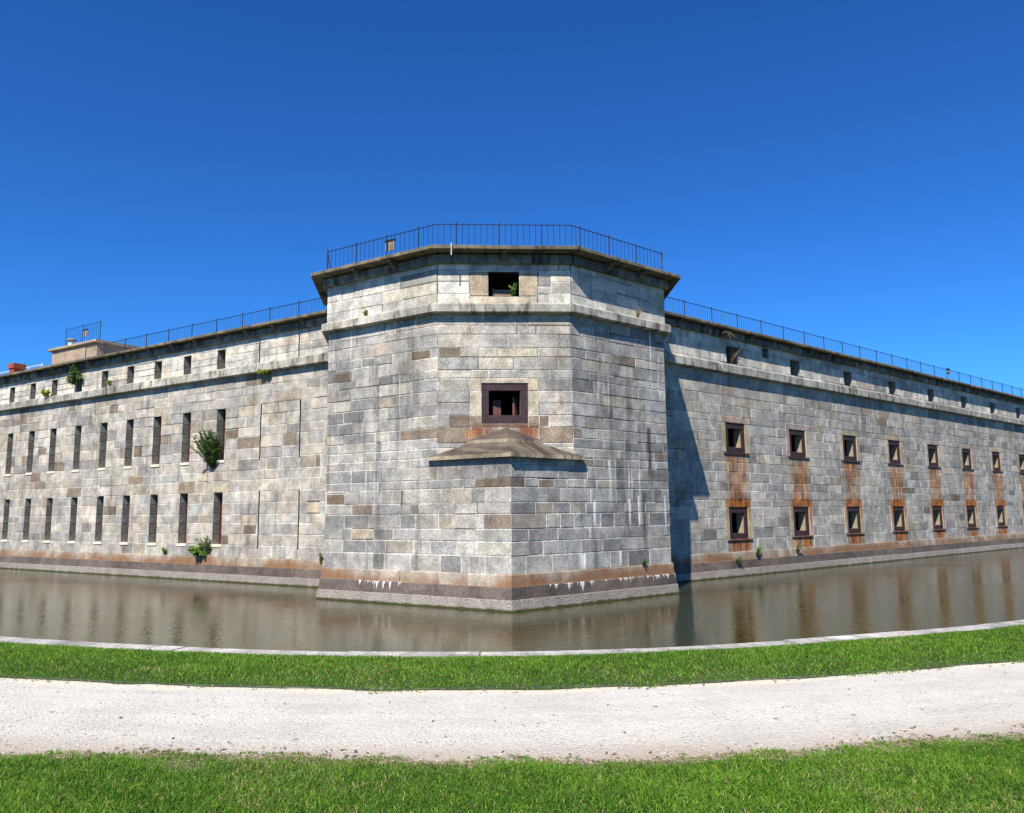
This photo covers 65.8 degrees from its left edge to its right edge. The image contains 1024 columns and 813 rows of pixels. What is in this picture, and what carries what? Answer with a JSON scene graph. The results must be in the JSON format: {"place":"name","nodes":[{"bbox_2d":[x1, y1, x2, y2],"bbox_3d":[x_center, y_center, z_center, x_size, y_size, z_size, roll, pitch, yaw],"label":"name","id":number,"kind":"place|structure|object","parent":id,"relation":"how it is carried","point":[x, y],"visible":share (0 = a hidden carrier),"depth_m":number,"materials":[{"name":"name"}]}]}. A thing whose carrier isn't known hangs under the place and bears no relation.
{"place":"outdoors","nodes":[
{"label":"outdoors","id":0,"kind":"place"},
{"bbox_2d":[0,660,1023,762],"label":"path","id":1,"kind":"structure","parent":0,"point":[114,704],"depth_m":6.87,"materials":[{"name":"white gravel"}]},
{"bbox_2d":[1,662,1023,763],"bbox_3d":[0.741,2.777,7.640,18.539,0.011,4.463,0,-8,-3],"label":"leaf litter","id":2,"kind":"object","parent":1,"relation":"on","point":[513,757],"visible":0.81,"depth_m":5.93,"materials":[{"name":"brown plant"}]},
{"bbox_2d":[0,548,1023,654],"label":"moat water","id":3,"kind":"structure","parent":0,"point":[966,589],"depth_m":20.48,"materials":[{"name":"brown liquid"}]},
{"bbox_2d":[0,245,1023,612],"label":"fort","id":4,"kind":"structure","parent":3,"relation":"in","point":[448,425],"depth_m":29.93,"materials":[{"name":"stone"}]},
{"bbox_2d":[0,499,9,541],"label":"slit window","id":5,"kind":"structure","parent":4,"relation":"in","point":[7,501],"depth_m":40.91,"materials":[{"name":"stone"}]},
{"bbox_2d":[4,434,12,476],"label":"slit window","id":6,"kind":"structure","parent":4,"relation":"in","point":[10,436],"depth_m":41.44,"materials":[{"name":"stone"}]},
{"bbox_2d":[8,363,25,372],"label":"brick chimney","id":7,"kind":"object","parent":4,"relation":"on","point":[14,367],"visible":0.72,"depth_m":44.50,"materials":[{"name":"red brick"}]},
{"bbox_2d":[21,499,30,541],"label":"slit window","id":8,"kind":"structure","parent":4,"relation":"in","point":[28,501],"depth_m":39.81,"materials":[{"name":"stone"}]},
{"bbox_2d":[25,431,45,474],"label":"slit window","id":9,"kind":"structure","parent":4,"relation":"in","point":[31,434],"depth_m":40.32,"materials":[{"name":"stone"}]},
{"bbox_2d":[40,388,49,396],"bbox_3d":[-23.145,-0.685,39.338,0.696,0.468,0.450,-3,-8,15],"label":"ledge tuft","id":10,"kind":"object","parent":4,"relation":"on","point":[45,393],"visible":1,"depth_m":39.26,"materials":[{"name":"yellow plant"}]},
{"bbox_2d":[43,498,52,542],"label":"slit window","id":11,"kind":"structure","parent":4,"relation":"in","point":[49,505],"depth_m":38.72,"materials":[{"name":"stone"}]},
{"bbox_2d":[47,428,56,473],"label":"slit window","id":12,"kind":"structure","parent":4,"relation":"in","point":[53,431],"depth_m":39.22,"materials":[{"name":"stone"}]},
{"bbox_2d":[67,497,77,543],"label":"slit window","id":13,"kind":"structure","parent":4,"relation":"in","point":[74,500],"depth_m":37.57,"materials":[{"name":"stone"}]},
{"bbox_2d":[67,364,82,385],"bbox_3d":[-20.971,-1.525,37.903,0.957,1.136,0.485,-5,-9,32],"label":"hanging vine","id":14,"kind":"object","parent":4,"relation":"hanging from","point":[73,374],"visible":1,"depth_m":37.90,"materials":[{"name":"green plant"}]},
{"bbox_2d":[71,425,81,471],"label":"slit window","id":15,"kind":"structure","parent":4,"relation":"in","point":[77,443],"depth_m":38.05,"materials":[{"name":"stone"}]},
{"bbox_2d":[48,339,137,363],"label":"concrete emplacement","id":16,"kind":"object","parent":4,"relation":"on","point":[70,352],"visible":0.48,"depth_m":44.28,"materials":[{"name":"beige concrete"}]},
{"bbox_2d":[66,338,76,344],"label":"roof vent","id":17,"kind":"object","parent":16,"relation":"on","point":[71,340],"visible":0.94,"depth_m":44.92,"materials":[{"name":"white metal"}]},
{"bbox_2d":[65,321,100,345],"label":"emplacement railing","id":18,"kind":"object","parent":16,"relation":"on","point":[82,332],"visible":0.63,"depth_m":44.55,"materials":[{"name":"black metal"}]},
{"bbox_2d":[83,329,87,336],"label":"notice board","id":19,"kind":"object","parent":18,"relation":"attached to","point":[85,331],"visible":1,"depth_m":44.64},
{"bbox_2d":[93,496,103,543],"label":"slit window","id":20,"kind":"structure","parent":4,"relation":"in","point":[100,499],"depth_m":36.43,"materials":[{"name":"stone"}]},
{"bbox_2d":[97,422,107,470],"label":"slit window","id":21,"kind":"structure","parent":4,"relation":"in","point":[103,435],"depth_m":36.89,"materials":[{"name":"stone"}]},
{"bbox_2d":[119,495,129,544],"bbox_3d":[-16.797,5.095,35.570,0.640,2.160,1.285,-5,-9,32],"label":"slit window","id":22,"kind":"structure","parent":4,"relation":"in","point":[126,499],"depth_m":35.34,"materials":[{"name":"stone"}]},
{"bbox_2d":[123,419,141,468],"bbox_3d":[-16.861,1.753,36.036,0.640,2.210,1.285,-5,-9,32],"label":"slit window","id":23,"kind":"structure","parent":4,"relation":"in","point":[130,423],"depth_m":35.80,"materials":[{"name":"stone"}]},
{"bbox_2d":[147,495,157,545],"bbox_3d":[-15.078,4.935,34.483,0.640,2.160,1.285,-5,-9,32],"label":"slit window","id":24,"kind":"structure","parent":4,"relation":"in","point":[153,498],"depth_m":34.26,"materials":[{"name":"stone"}]},
{"bbox_2d":[150,416,168,466],"bbox_3d":[-15.134,1.592,34.944,0.640,2.210,1.285,-5,-9,32],"label":"slit window","id":25,"kind":"structure","parent":4,"relation":"in","point":[157,420],"depth_m":34.72,"materials":[{"name":"stone"}]},
{"bbox_2d":[176,494,187,545],"bbox_3d":[-13.342,4.773,33.386,0.640,2.160,1.285,-5,-9,32],"label":"slit window","id":26,"kind":"structure","parent":4,"relation":"in","point":[183,506],"depth_m":33.17,"materials":[{"name":"stone"}]},
{"bbox_2d":[180,413,190,464],"bbox_3d":[-13.398,1.430,33.848,0.640,2.210,1.285,-5,-9,32],"label":"slit window","id":27,"kind":"structure","parent":4,"relation":"in","point":[186,430],"depth_m":33.64,"materials":[{"name":"stone"}]},
{"bbox_2d":[187,543,206,557],"bbox_3d":[-12.745,5.806,31.841,1.170,0.689,0.646,-6,-10,37],"label":"wall weed","id":28,"kind":"object","parent":4,"relation":"attached to","point":[195,551],"depth_m":31.75,"materials":[{"name":"green plant"}]},
{"bbox_2d":[195,535,210,552],"bbox_3d":[-12.366,5.493,31.721,0.802,0.733,0.352,-3,-8,20],"label":"wall weed","id":29,"kind":"object","parent":4,"relation":"attached to","point":[207,547],"depth_m":31.67,"materials":[{"name":"green plant"}]},
{"bbox_2d":[85,297,324,357],"bbox_3d":[-13.556,-3.179,33.545,16.238,0.670,0.036,-5,-9,32],"label":"curtain railing","id":30,"kind":"object","parent":4,"relation":"on","point":[299,302],"visible":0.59,"depth_m":32.91,"materials":[{"name":"black metal"}]},
{"bbox_2d":[187,429,224,468],"bbox_3d":[-12.332,1.702,31.975,1.468,1.636,1.061,6,-10,-39],"label":"shrub","id":31,"kind":"object","parent":4,"relation":"attached to","point":[208,449],"visible":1,"depth_m":31.97,"materials":[{"name":"green plant"}]},
{"bbox_2d":[216,408,238,462],"bbox_3d":[-11.510,1.254,32.654,0.640,2.210,1.285,-5,-9,32],"label":"slit window","id":32,"kind":"structure","parent":4,"relation":"in","point":[221,413],"depth_m":32.48,"materials":[{"name":"stone"}]},
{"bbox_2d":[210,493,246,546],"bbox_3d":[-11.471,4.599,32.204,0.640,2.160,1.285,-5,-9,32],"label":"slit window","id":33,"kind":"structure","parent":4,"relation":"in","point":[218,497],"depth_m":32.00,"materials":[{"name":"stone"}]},
{"bbox_2d":[256,368,269,373],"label":"ledge tuft","id":34,"kind":"object","parent":4,"relation":"on","point":[263,371],"visible":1,"depth_m":30.81,"materials":[{"name":"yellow plant"}]},
{"bbox_2d":[318,553,323,563],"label":"wall weed","id":35,"kind":"object","parent":4,"relation":"attached to","point":[321,557],"depth_m":28.27,"materials":[{"name":"green plant"}]},
{"bbox_2d":[327,222,662,269],"bbox_3d":[-0.430,-4.887,24.858,11.118,0.870,2.633,0,-8,-3],"label":"bastion railing","id":36,"kind":"object","parent":4,"relation":"on","point":[499,224],"visible":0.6,"depth_m":24.06,"materials":[{"name":"black metal"}]},
{"bbox_2d":[384,238,394,251],"bbox_3d":[-3.788,-5.005,24.579,0.400,0.350,0.065,-5,-9,32],"label":"notice board","id":37,"kind":"object","parent":36,"relation":"attached to","point":[390,244],"visible":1,"depth_m":24.54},
{"bbox_2d":[481,383,527,422],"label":"iron framed window","id":38,"kind":"structure","parent":4,"relation":"in","point":[500,402],"depth_m":23.14,"materials":[{"name":"brown metal"}]},
{"bbox_2d":[509,281,518,295],"bbox_3d":[0.061,-3.518,23.604,0.350,0.555,0.224,-1,-8,0],"label":"window plant","id":39,"kind":"object","parent":4,"relation":"on","point":[512,290],"depth_m":23.59,"materials":[{"name":"green plant"}]},
{"bbox_2d":[635,308,643,317],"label":"dry tuft","id":40,"kind":"object","parent":4,"relation":"on","point":[637,312],"visible":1,"depth_m":25.19,"materials":[{"name":"plant"}]},
{"bbox_2d":[719,330,736,342],"bbox_3d":[8.829,-2.822,31.996,1.049,0.555,0.366,4,-9,-33],"label":"dead branch","id":41,"kind":"object","parent":4,"relation":"on","point":[726,331],"visible":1,"depth_m":32.05,"materials":[{"name":"brown wood"}]},
{"bbox_2d":[731,340,742,362],"bbox_3d":[9.282,-2.313,32.697,0.370,1.018,0.895,-7,-10,40],"label":"dead branch","id":42,"kind":"object","parent":4,"relation":"on","point":[734,356],"visible":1,"depth_m":32.69,"materials":[{"name":"brown wood"}]},
{"bbox_2d":[724,422,749,454],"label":"iron framed window","id":43,"kind":"structure","parent":4,"relation":"in","point":[734,432],"depth_m":32.67,"materials":[{"name":"brown metal"}]},
{"bbox_2d":[736,556,742,564],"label":"wall weed","id":44,"kind":"object","parent":4,"relation":"attached to","point":[739,561],"depth_m":31.24,"materials":[{"name":"green plant"}]},
{"bbox_2d":[727,507,752,540],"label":"iron framed window","id":45,"kind":"structure","parent":4,"relation":"in","point":[738,516],"depth_m":32.19,"materials":[{"name":"brown metal"}]},
{"bbox_2d":[755,546,761,555],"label":"wall weed","id":46,"kind":"object","parent":4,"relation":"attached to","point":[758,551],"depth_m":32.16,"materials":[{"name":"green plant"}]},
{"bbox_2d":[788,429,809,458],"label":"iron framed window","id":47,"kind":"structure","parent":4,"relation":"in","point":[797,441],"depth_m":35.69,"materials":[{"name":"brown metal"}]},
{"bbox_2d":[792,507,813,537],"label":"iron framed window","id":48,"kind":"structure","parent":4,"relation":"in","point":[801,518],"depth_m":35.22,"materials":[{"name":"brown metal"}]},
{"bbox_2d":[667,297,1023,396],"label":"curtain railing","id":49,"kind":"object","parent":4,"relation":"on","point":[891,355],"visible":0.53,"depth_m":38.29,"materials":[{"name":"black metal"}]},
{"bbox_2d":[842,435,857,461],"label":"iron framed window","id":50,"kind":"structure","parent":4,"relation":"in","point":[849,442],"depth_m":38.71,"materials":[{"name":"brown metal"}]},
{"bbox_2d":[846,507,864,534],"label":"iron framed window","id":51,"kind":"structure","parent":4,"relation":"in","point":[853,513],"depth_m":38.24,"materials":[{"name":"brown metal"}]},
{"bbox_2d":[888,440,900,464],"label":"iron framed window","id":52,"kind":"structure","parent":4,"relation":"in","point":[893,446],"depth_m":41.74,"materials":[{"name":"brown metal"}]},
{"bbox_2d":[892,506,908,531],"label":"iron framed window","id":53,"kind":"structure","parent":4,"relation":"in","point":[898,511],"depth_m":41.27,"materials":[{"name":"brown metal"}]},
{"bbox_2d":[927,444,941,467],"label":"iron framed window","id":54,"kind":"structure","parent":4,"relation":"in","point":[933,458],"depth_m":44.77,"materials":[{"name":"brown metal"}]},
{"bbox_2d":[932,506,945,529],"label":"iron framed window","id":55,"kind":"structure","parent":4,"relation":"in","point":[937,512],"depth_m":44.29,"materials":[{"name":"brown metal"}]},
{"bbox_2d":[961,448,972,469],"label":"iron framed window","id":56,"kind":"structure","parent":4,"relation":"in","point":[966,453],"depth_m":47.78,"materials":[{"name":"brown metal"}]},
{"bbox_2d":[966,506,978,528],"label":"iron framed window","id":57,"kind":"structure","parent":4,"relation":"in","point":[971,512],"depth_m":47.32,"materials":[{"name":"brown metal"}]},
{"bbox_2d":[992,452,1001,471],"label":"iron framed window","id":58,"kind":"structure","parent":4,"relation":"in","point":[995,455],"depth_m":50.80,"materials":[{"name":"brown metal"}]},
{"bbox_2d":[996,506,1007,526],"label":"iron framed window","id":59,"kind":"structure","parent":4,"relation":"in","point":[1000,509],"depth_m":50.33,"materials":[{"name":"brown metal"}]},
{"bbox_2d":[1018,454,1023,473],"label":"iron framed window","id":60,"kind":"structure","parent":4,"relation":"in","point":[1021,457],"depth_m":53.82,"materials":[{"name":"brown metal"}]},
{"bbox_2d":[0,630,1023,690],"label":"lawn strip","id":61,"kind":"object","parent":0,"point":[552,683],"visible":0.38,"depth_m":8.63,"materials":[{"name":"plant"}]},
{"bbox_2d":[0,624,1023,692],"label":"grass verge","id":62,"kind":"object","parent":61,"relation":"on","point":[980,637],"depth_m":9.27,"materials":[{"name":"green plant"}]},
{"bbox_2d":[0,658,1023,688],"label":"path edging","id":63,"kind":"object","parent":61,"relation":"on","point":[491,687],"visible":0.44,"depth_m":8.16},
{"bbox_2d":[0,731,1023,812],"bbox_3d":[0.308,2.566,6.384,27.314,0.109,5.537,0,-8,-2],"label":"grass lawn","id":64,"kind":"structure","parent":0,"point":[73,797],"depth_m":5.02,"materials":[{"name":"green plant"}]},
{"bbox_2d":[0,0,1023,396],"label":"sky","id":65,"kind":"structure","parent":0,"point":[851,172],"materials":[{"name":"blue"}]},
{"label":"ground","id":66,"kind":"structure","parent":0,"visible":0},
{"bbox_2d":[0,620,1023,658],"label":"moat wall","id":67,"kind":"structure","parent":66,"relation":"on","point":[518,653],"depth_m":11.16,"materials":[{"name":"concrete"}]}
]}

